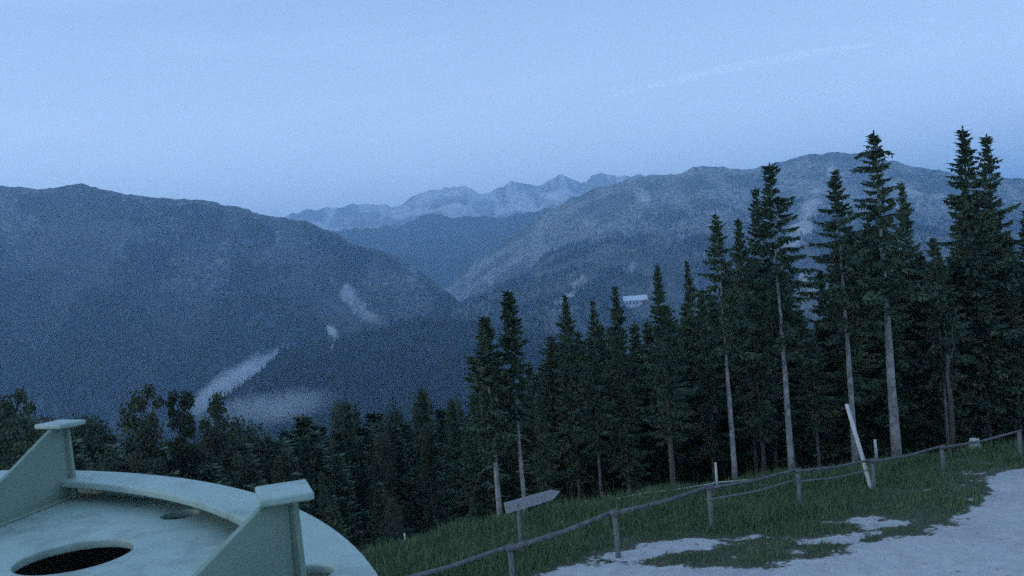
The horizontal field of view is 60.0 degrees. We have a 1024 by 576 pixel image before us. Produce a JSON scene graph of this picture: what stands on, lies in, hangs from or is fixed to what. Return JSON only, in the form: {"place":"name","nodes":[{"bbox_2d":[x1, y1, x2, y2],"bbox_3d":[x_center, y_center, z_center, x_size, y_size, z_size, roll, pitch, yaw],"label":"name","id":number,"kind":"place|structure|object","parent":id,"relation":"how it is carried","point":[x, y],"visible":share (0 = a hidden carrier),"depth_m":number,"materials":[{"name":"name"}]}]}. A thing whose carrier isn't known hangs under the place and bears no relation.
{"place":"outdoors","nodes":[
{"label":"outdoors","id":0,"kind":"place"},
{"bbox_2d":[0,183,461,437],"bbox_3d":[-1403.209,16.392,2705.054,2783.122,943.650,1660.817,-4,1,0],"label":"wooded mountain","id":1,"kind":"structure","parent":0,"point":[76,238],"depth_m":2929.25,"materials":[{"name":"plant"}]},
{"bbox_2d":[156,315,655,458],"bbox_3d":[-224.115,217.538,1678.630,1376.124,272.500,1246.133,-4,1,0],"label":"wooded foothill","id":2,"kind":"structure","parent":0,"point":[282,413],"depth_m":1804.06,"materials":[{"name":"green plant"}]},
{"bbox_2d":[324,208,555,288],"bbox_3d":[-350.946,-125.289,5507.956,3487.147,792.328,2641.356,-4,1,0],"label":"mountain range","id":3,"kind":"structure","parent":0,"point":[442,251],"depth_m":5825.13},
{"bbox_2d":[284,173,643,230],"bbox_3d":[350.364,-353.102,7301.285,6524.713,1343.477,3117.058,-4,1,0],"label":"mountain range","id":4,"kind":"structure","parent":0,"point":[510,198],"depth_m":7962.24,"materials":[{"name":"stone"}]},
{"bbox_2d":[0,0,1023,216],"label":"sky","id":5,"kind":"structure","parent":0,"point":[276,108],"materials":[{"name":"blue"}]},
{"bbox_2d":[115,420,1023,575],"bbox_3d":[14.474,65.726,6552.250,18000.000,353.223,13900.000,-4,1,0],"label":"ground","id":6,"kind":"structure","parent":0,"point":[643,534],"depth_m":26.98,"materials":[{"name":"green plant"}]},
{"bbox_2d":[0,422,26,469],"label":"broadleaf tree","id":7,"kind":"object","parent":6,"relation":"on","point":[5,445],"visible":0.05,"depth_m":51.68,"materials":[{"name":"green plant"}]},
{"bbox_2d":[0,439,34,469],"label":"broadleaf tree","id":8,"kind":"object","parent":6,"relation":"on","point":[12,460],"visible":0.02,"depth_m":39.91,"materials":[{"name":"green plant"}]},
{"bbox_2d":[0,387,36,446],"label":"broadleaf tree","id":9,"kind":"object","parent":6,"relation":"on","point":[7,407],"visible":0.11,"depth_m":55.06,"materials":[{"name":"green plant"}]},
{"bbox_2d":[70,411,113,451],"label":"broadleaf tree","id":10,"kind":"object","parent":6,"relation":"on","point":[90,424],"visible":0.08,"depth_m":93.30,"materials":[{"name":"green plant"}]},
{"bbox_2d":[79,428,105,468],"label":"broadleaf tree","id":11,"kind":"object","parent":6,"relation":"on","point":[90,450],"visible":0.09,"depth_m":78.85,"materials":[{"name":"green plant"}]},
{"bbox_2d":[86,445,130,471],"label":"broadleaf tree","id":12,"kind":"object","parent":6,"relation":"on","point":[104,465],"visible":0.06,"depth_m":50.66,"materials":[{"name":"green plant"}]},
{"bbox_2d":[116,382,166,475],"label":"broadleaf tree","id":13,"kind":"object","parent":6,"relation":"on","point":[148,439],"visible":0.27,"depth_m":59.91,"materials":[{"name":"green plant"}]},
{"bbox_2d":[115,419,168,467],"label":"broadleaf tree","id":14,"kind":"object","parent":6,"relation":"on","point":[128,447],"visible":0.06,"depth_m":78.96,"materials":[{"name":"green plant"}]},
{"bbox_2d":[124,454,168,475],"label":"broadleaf tree","id":15,"kind":"object","parent":6,"relation":"on","point":[147,465],"visible":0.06,"depth_m":51.09,"materials":[{"name":"green plant"}]},
{"bbox_2d":[165,390,203,480],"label":"broadleaf tree","id":16,"kind":"object","parent":6,"relation":"on","point":[184,423],"visible":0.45,"depth_m":61.76,"materials":[{"name":"green plant"}]},
{"bbox_2d":[0,419,377,575],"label":"metal platform","id":17,"kind":"structure","parent":6,"relation":"on","point":[60,515],"depth_m":2.15,"materials":[{"name":"paint"}]},
{"bbox_2d":[199,463,231,485],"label":"tree","id":18,"kind":"object","parent":6,"relation":"on","point":[210,475],"visible":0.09,"depth_m":51.66,"materials":[{"name":"green plant"}]},
{"bbox_2d":[194,391,241,485],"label":"broadleaf tree","id":19,"kind":"object","parent":6,"relation":"on","point":[217,442],"visible":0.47,"depth_m":57.90,"materials":[{"name":"green plant"}]},
{"bbox_2d":[229,449,263,490],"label":"broadleaf tree","id":20,"kind":"object","parent":6,"relation":"on","point":[244,474],"visible":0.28,"depth_m":51.13,"materials":[{"name":"green plant"}]},
{"bbox_2d":[230,420,274,481],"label":"broadleaf tree","id":21,"kind":"object","parent":6,"relation":"on","point":[257,452],"visible":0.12,"depth_m":78.31,"materials":[{"name":"green plant"}]},
{"bbox_2d":[270,445,311,512],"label":"broadleaf tree","id":22,"kind":"object","parent":6,"relation":"on","point":[285,466],"visible":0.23,"depth_m":49.90,"materials":[{"name":"green plant"}]},
{"bbox_2d":[296,432,311,509],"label":"spruce tree","id":23,"kind":"object","parent":6,"relation":"on","point":[303,455],"visible":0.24,"depth_m":60.09,"materials":[{"name":"green plant"}]},
{"bbox_2d":[289,414,332,467],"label":"spruce tree","id":24,"kind":"object","parent":6,"relation":"on","point":[303,423],"visible":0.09,"depth_m":96.60,"materials":[{"name":"green plant"}]},
{"bbox_2d":[315,470,330,525],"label":"spruce tree","id":25,"kind":"object","parent":6,"relation":"on","point":[321,512],"visible":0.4,"depth_m":33.00,"materials":[{"name":"green plant"}]},
{"bbox_2d":[305,443,346,518],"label":"spruce tree","id":26,"kind":"object","parent":6,"relation":"on","point":[318,461],"visible":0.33,"depth_m":48.41,"materials":[{"name":"green plant"}]},
{"bbox_2d":[323,495,352,539],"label":"spruce tree","id":27,"kind":"object","parent":6,"relation":"on","point":[333,519],"visible":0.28,"depth_m":28.96,"materials":[{"name":"green plant"}]},
{"bbox_2d":[326,396,360,470],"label":"spruce tree","id":28,"kind":"object","parent":6,"relation":"on","point":[337,420],"visible":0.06,"depth_m":77.66,"materials":[{"name":"green plant"}]},
{"bbox_2d":[319,453,373,552],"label":"spruce tree","id":29,"kind":"object","parent":6,"relation":"on","point":[340,487],"visible":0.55,"depth_m":41.91,"materials":[{"name":"green plant"}]},
{"bbox_2d":[336,397,362,507],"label":"spruce tree","id":30,"kind":"object","parent":6,"relation":"on","point":[345,433],"visible":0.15,"depth_m":60.00,"materials":[{"name":"green plant"}]},
{"bbox_2d":[345,435,375,544],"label":"spruce tree","id":31,"kind":"object","parent":6,"relation":"on","point":[357,472],"visible":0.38,"depth_m":51.51,"materials":[{"name":"green plant"}]},
{"bbox_2d":[347,425,409,540],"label":"spruce tree","id":32,"kind":"object","parent":6,"relation":"on","point":[368,438],"visible":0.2,"depth_m":59.97,"materials":[{"name":"green plant"}]},
{"bbox_2d":[361,482,397,546],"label":"spruce tree","id":33,"kind":"object","parent":6,"relation":"on","point":[379,506],"visible":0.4,"depth_m":35.04,"materials":[{"name":"green plant"}]},
{"bbox_2d":[366,452,393,545],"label":"spruce tree","id":34,"kind":"object","parent":6,"relation":"on","point":[376,473],"visible":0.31,"depth_m":42.69,"materials":[{"name":"green plant"}]},
{"bbox_2d":[368,429,411,539],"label":"spruce tree","id":35,"kind":"object","parent":6,"relation":"on","point":[382,443],"visible":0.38,"depth_m":48.72,"materials":[{"name":"green plant"}]},
{"bbox_2d":[379,397,407,463],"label":"broadleaf tree","id":36,"kind":"object","parent":6,"relation":"on","point":[395,417],"visible":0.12,"depth_m":94.37,"materials":[{"name":"green plant"}]},
{"bbox_2d":[374,497,413,547],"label":"tree","id":37,"kind":"object","parent":6,"relation":"on","point":[394,509],"visible":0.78,"depth_m":30.02,"materials":[{"name":"green plant"}]},
{"bbox_2d":[387,422,416,526],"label":"spruce tree","id":38,"kind":"object","parent":6,"relation":"on","point":[394,430],"visible":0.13,"depth_m":76.38,"materials":[{"name":"green plant"}]},
{"bbox_2d":[391,421,418,505],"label":"spruce tree","id":39,"kind":"object","parent":6,"relation":"on","point":[407,432],"visible":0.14,"depth_m":93.16,"materials":[{"name":"green plant"}]},
{"bbox_2d":[391,434,420,526],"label":"spruce tree","id":40,"kind":"object","parent":6,"relation":"on","point":[401,468],"visible":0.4,"depth_m":62.76,"materials":[{"name":"green plant"}]},
{"bbox_2d":[398,413,457,535],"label":"spruce tree","id":41,"kind":"object","parent":6,"relation":"on","point":[414,470],"visible":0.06,"depth_m":61.27,"materials":[{"name":"green plant"}]},
{"bbox_2d":[401,385,456,541],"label":"spruce tree","id":42,"kind":"object","parent":6,"relation":"on","point":[422,415],"visible":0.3,"depth_m":52.08,"materials":[{"name":"green plant"}]},
{"bbox_2d":[416,422,449,536],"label":"spruce tree","id":43,"kind":"object","parent":6,"relation":"on","point":[427,463],"visible":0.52,"depth_m":48.36,"materials":[{"name":"green plant"}]},
{"bbox_2d":[433,407,449,458],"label":"spruce tree","id":44,"kind":"object","parent":6,"relation":"on","point":[441,419],"visible":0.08,"depth_m":93.93,"materials":[{"name":"green plant"}]},
{"bbox_2d":[433,398,475,528],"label":"spruce tree","id":45,"kind":"object","parent":6,"relation":"on","point":[454,456],"visible":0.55,"depth_m":44.05,"materials":[{"name":"green plant"}]},
{"bbox_2d":[449,390,510,525],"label":"spruce tree","id":46,"kind":"object","parent":6,"relation":"on","point":[480,479],"visible":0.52,"depth_m":38.60,"materials":[{"name":"green plant"}]},
{"bbox_2d":[461,315,520,520],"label":"spruce tree","id":47,"kind":"object","parent":6,"relation":"on","point":[485,375],"visible":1,"depth_m":29.65,"materials":[{"name":"green plant"}]},
{"bbox_2d":[490,367,536,515],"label":"spruce tree","id":48,"kind":"object","parent":6,"relation":"on","point":[512,485],"visible":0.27,"depth_m":39.73,"materials":[{"name":"green plant"}]},
{"bbox_2d":[484,289,545,513],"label":"spruce tree","id":49,"kind":"object","parent":6,"relation":"on","point":[509,340],"visible":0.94,"depth_m":30.00,"materials":[{"name":"green plant"}]},
{"bbox_2d":[515,401,542,511],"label":"spruce tree","id":50,"kind":"object","parent":6,"relation":"on","point":[528,432],"visible":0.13,"depth_m":42.14,"materials":[{"name":"green plant"}]},
{"bbox_2d":[504,490,559,556],"bbox_3d":[0.630,6.781,24.749,1.625,2.192,0.110,-5,1,-12],"label":"wooden signpost","id":51,"kind":"object","parent":6,"relation":"on","point":[517,505],"visible":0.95,"depth_m":24.65,"materials":[{"name":"grey wood"}]},
{"bbox_2d":[528,393,563,507],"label":"spruce tree","id":52,"kind":"object","parent":6,"relation":"on","point":[547,445],"visible":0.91,"depth_m":34.56,"materials":[{"name":"green plant"}]},
{"bbox_2d":[522,334,598,515],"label":"spruce tree","id":53,"kind":"object","parent":6,"relation":"on","point":[553,418],"visible":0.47,"depth_m":39.48,"materials":[{"name":"green plant"}]},
{"bbox_2d":[550,294,602,503],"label":"spruce tree","id":54,"kind":"object","parent":6,"relation":"on","point":[579,464],"visible":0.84,"depth_m":37.02,"materials":[{"name":"green plant"}]},
{"bbox_2d":[553,347,636,502],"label":"spruce tree","id":55,"kind":"object","parent":6,"relation":"on","point":[591,490],"visible":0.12,"depth_m":39.51,"materials":[{"name":"green plant"}]},
{"bbox_2d":[566,336,635,499],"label":"spruce tree","id":56,"kind":"object","parent":6,"relation":"on","point":[595,390],"visible":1,"depth_m":35.36,"materials":[{"name":"green plant"}]},
{"bbox_2d":[586,301,620,490],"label":"spruce tree","id":57,"kind":"object","parent":6,"relation":"on","point":[593,323],"visible":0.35,"depth_m":40.36,"materials":[{"name":"green plant"}]},
{"bbox_2d":[601,286,648,491],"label":"spruce tree","id":58,"kind":"object","parent":6,"relation":"on","point":[620,342],"visible":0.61,"depth_m":38.99,"materials":[{"name":"green plant"}]},
{"bbox_2d":[603,351,654,492],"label":"spruce tree","id":59,"kind":"object","parent":6,"relation":"on","point":[631,465],"visible":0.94,"depth_m":36.28,"materials":[{"name":"green plant"}]},
{"bbox_2d":[634,359,668,487],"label":"spruce tree","id":60,"kind":"object","parent":6,"relation":"on","point":[650,440],"visible":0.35,"depth_m":41.56,"materials":[{"name":"green plant"}]},
{"bbox_2d":[636,319,666,446],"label":"spruce tree","id":61,"kind":"object","parent":6,"relation":"on","point":[648,339],"visible":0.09,"depth_m":48.20,"materials":[{"name":"green plant"}]},
{"bbox_2d":[634,263,697,485],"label":"spruce tree","id":62,"kind":"object","parent":6,"relation":"on","point":[672,395],"visible":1,"depth_m":32.56,"materials":[{"name":"green plant"}]},
{"bbox_2d":[641,325,690,469],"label":"spruce tree","id":63,"kind":"object","parent":6,"relation":"on","point":[656,393],"visible":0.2,"depth_m":36.45,"materials":[{"name":"green plant"}]},
{"bbox_2d":[642,303,717,489],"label":"spruce tree","id":64,"kind":"object","parent":6,"relation":"on","point":[686,460],"visible":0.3,"depth_m":40.65,"materials":[{"name":"green plant"}]},
{"bbox_2d":[678,259,708,463],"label":"spruce tree","id":65,"kind":"object","parent":6,"relation":"on","point":[688,299],"visible":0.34,"depth_m":43.22,"materials":[{"name":"green plant"}]},
{"bbox_2d":[668,336,728,483],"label":"spruce tree","id":66,"kind":"object","parent":6,"relation":"on","point":[695,440],"visible":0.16,"depth_m":42.24,"materials":[{"name":"green plant"}]},
{"bbox_2d":[680,292,738,484],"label":"spruce tree","id":67,"kind":"object","parent":6,"relation":"on","point":[711,416],"visible":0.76,"depth_m":37.83,"materials":[{"name":"green plant"}]},
{"bbox_2d":[408,429,1022,575],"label":"rail fence","id":68,"kind":"object","parent":6,"relation":"on","point":[511,547],"visible":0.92,"depth_m":26.02,"materials":[{"name":"brown wood"}]},
{"bbox_2d":[696,301,753,483],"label":"spruce tree","id":69,"kind":"object","parent":6,"relation":"on","point":[720,466],"visible":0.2,"depth_m":41.77,"materials":[{"name":"green plant"}]},
{"bbox_2d":[688,212,763,482],"bbox_3d":[8.076,2.728,33.009,2.660,11.170,2.654,-5,1,-27],"label":"spruce tree","id":70,"kind":"object","parent":6,"relation":"on","point":[721,322],"visible":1,"depth_m":32.77,"materials":[{"name":"green plant"}]},
{"bbox_2d":[708,268,784,478],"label":"spruce tree","id":71,"kind":"object","parent":6,"relation":"on","point":[748,453],"visible":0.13,"depth_m":41.70,"materials":[{"name":"green plant"}]},
{"bbox_2d":[723,218,779,476],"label":"spruce tree","id":72,"kind":"object","parent":6,"relation":"on","point":[739,246],"visible":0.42,"depth_m":38.93,"materials":[{"name":"green plant"}]},
{"bbox_2d":[724,263,784,475],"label":"spruce tree","id":73,"kind":"object","parent":6,"relation":"on","point":[755,422],"visible":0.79,"depth_m":36.78,"materials":[{"name":"green plant"}]},
{"bbox_2d":[736,186,800,471],"bbox_3d":[12.309,3.638,41.341,3.594,16.899,3.521,-5,1,-34],"label":"spruce tree","id":74,"kind":"object","parent":6,"relation":"on","point":[772,449],"visible":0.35,"depth_m":41.17,"materials":[{"name":"green plant"}]},
{"bbox_2d":[734,162,827,469],"bbox_3d":[9.973,1.782,33.319,3.139,13.057,3.114,-5,1,-9],"label":"spruce tree","id":75,"kind":"object","parent":6,"relation":"on","point":[763,270],"visible":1,"depth_m":32.96,"materials":[{"name":"green plant"}]},
{"bbox_2d":[761,263,822,468],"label":"spruce tree","id":76,"kind":"object","parent":6,"relation":"on","point":[797,430],"visible":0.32,"depth_m":39.57,"materials":[{"name":"green plant"}]},
{"bbox_2d":[768,310,844,470],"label":"spruce tree","id":77,"kind":"object","parent":6,"relation":"on","point":[802,460],"visible":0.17,"depth_m":41.77,"materials":[{"name":"green plant"}]},
{"bbox_2d":[782,332,846,466],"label":"spruce tree","id":78,"kind":"object","parent":6,"relation":"on","point":[813,373],"visible":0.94,"depth_m":37.50,"materials":[{"name":"green plant"}]},
{"bbox_2d":[807,269,839,443],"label":"spruce tree","id":79,"kind":"object","parent":6,"relation":"on","point":[820,335],"visible":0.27,"depth_m":44.81,"materials":[{"name":"green plant"}]},
{"bbox_2d":[803,352,847,465],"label":"spruce tree","id":80,"kind":"object","parent":6,"relation":"on","point":[830,444],"visible":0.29,"depth_m":42.38,"materials":[{"name":"green plant"}]},
{"bbox_2d":[796,168,887,464],"bbox_3d":[12.643,1.733,34.008,3.206,12.790,3.198,-4,1,9],"label":"spruce tree","id":81,"kind":"object","parent":6,"relation":"on","point":[839,293],"visible":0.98,"depth_m":33.91,"materials":[{"name":"green plant"}]},
{"bbox_2d":[819,279,886,424],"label":"spruce tree","id":82,"kind":"object","parent":6,"relation":"on","point":[841,373],"visible":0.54,"depth_m":37.88,"materials":[{"name":"green plant"}]},
{"bbox_2d":[821,230,890,462],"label":"spruce tree","id":83,"kind":"object","parent":6,"relation":"on","point":[864,432],"visible":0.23,"depth_m":42.50,"materials":[{"name":"green plant"}]},
{"bbox_2d":[845,404,871,488],"bbox_3d":[11.389,5.349,28.963,0.817,3.202,0.151,-4,1,0],"label":"leaning pole","id":84,"kind":"object","parent":6,"relation":"on","point":[864,464],"visible":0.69,"depth_m":28.91,"materials":[{"name":"grey wood"}]},
{"bbox_2d":[825,221,943,460],"bbox_3d":[18.059,4.186,42.878,6.333,15.197,5.664,-4,1,28],"label":"spruce tree","id":85,"kind":"object","parent":6,"relation":"on","point":[883,450],"visible":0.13,"depth_m":42.33,"materials":[{"name":"green plant"}]},
{"bbox_2d":[830,130,942,459],"bbox_3d":[14.575,0.962,34.285,4.454,14.250,4.046,-5,1,-6],"label":"spruce tree","id":86,"kind":"object","parent":6,"relation":"on","point":[876,297],"visible":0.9,"depth_m":34.22,"materials":[{"name":"green plant"}]},
{"bbox_2d":[859,218,936,429],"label":"spruce tree","id":87,"kind":"object","parent":6,"relation":"on","point":[899,353],"visible":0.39,"depth_m":40.71,"materials":[{"name":"green plant"}]},
{"bbox_2d":[878,268,947,456],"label":"spruce tree","id":88,"kind":"object","parent":6,"relation":"on","point":[913,412],"visible":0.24,"depth_m":41.86,"materials":[{"name":"green plant"}]},
{"bbox_2d":[873,181,957,430],"bbox_3d":[19.350,3.140,42.583,3.610,16.661,3.812,-5,1,-4],"label":"spruce tree","id":89,"kind":"object","parent":6,"relation":"on","point":[906,224],"visible":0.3,"depth_m":42.45,"materials":[{"name":"green plant"}]},
{"bbox_2d":[899,300,974,454],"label":"spruce tree","id":90,"kind":"object","parent":6,"relation":"on","point":[925,378],"visible":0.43,"depth_m":41.17,"materials":[{"name":"green plant"}]},
{"bbox_2d":[900,236,974,452],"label":"spruce tree","id":91,"kind":"object","parent":6,"relation":"on","point":[939,301],"visible":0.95,"depth_m":39.82,"materials":[{"name":"green plant"}]},
{"bbox_2d":[897,250,983,455],"bbox_3d":[20.001,4.357,41.759,4.356,12.394,3.780,-4,1,37],"label":"spruce tree","id":92,"kind":"object","parent":6,"relation":"on","point":[919,306],"visible":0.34,"depth_m":41.40,"materials":[{"name":"green plant"}]},
{"bbox_2d":[945,314,971,452],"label":"dead tree","id":93,"kind":"object","parent":6,"relation":"on","point":[951,416],"visible":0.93,"depth_m":34.82,"materials":[{"name":"wood"}]},
{"bbox_2d":[919,126,1023,446],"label":"spruce tree","id":94,"kind":"object","parent":6,"relation":"on","point":[964,202],"visible":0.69,"depth_m":41.86,"materials":[{"name":"green plant"}]},
{"bbox_2d":[938,265,1010,450],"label":"spruce tree","id":95,"kind":"object","parent":6,"relation":"on","point":[969,430],"visible":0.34,"depth_m":42.08,"materials":[{"name":"green plant"}]},
{"bbox_2d":[955,252,1023,448],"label":"spruce tree","id":96,"kind":"object","parent":6,"relation":"on","point":[981,283],"visible":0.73,"depth_m":41.44,"materials":[{"name":"green plant"}]},
{"bbox_2d":[969,133,1023,322],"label":"spruce tree","id":97,"kind":"object","parent":6,"relation":"on","point":[986,170],"visible":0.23,"depth_m":44.35,"materials":[{"name":"green plant"}]},
{"bbox_2d":[973,248,1023,448],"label":"spruce tree","id":98,"kind":"object","parent":6,"relation":"on","point":[1000,277],"visible":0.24,"depth_m":42.43,"materials":[{"name":"green plant"}]},
{"bbox_2d":[994,273,1023,441],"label":"spruce tree","id":99,"kind":"object","parent":6,"relation":"on","point":[1010,298],"visible":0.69,"depth_m":41.58,"materials":[{"name":"green plant"}]},
{"bbox_2d":[1003,211,1023,386],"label":"spruce tree","id":100,"kind":"object","parent":6,"relation":"on","point":[1021,265],"visible":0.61,"depth_m":42.19,"materials":[{"name":"green plant"}]},
{"bbox_2d":[444,152,1023,343],"bbox_3d":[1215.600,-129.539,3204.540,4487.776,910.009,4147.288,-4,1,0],"label":"rocky mountain","id":101,"kind":"structure","parent":0,"point":[625,207],"depth_m":3509.38,"materials":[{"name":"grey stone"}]},
{"bbox_2d":[518,453,1023,575],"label":"gravel path","id":102,"kind":"structure","parent":0,"point":[937,557],"depth_m":23.58,"materials":[{"name":"grey gravel"}]},
{"bbox_2d":[578,461,1023,575],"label":"loose stones","id":103,"kind":"object","parent":102,"relation":"on","point":[977,533],"visible":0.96,"depth_m":23.98,"materials":[{"name":"grey stone"}]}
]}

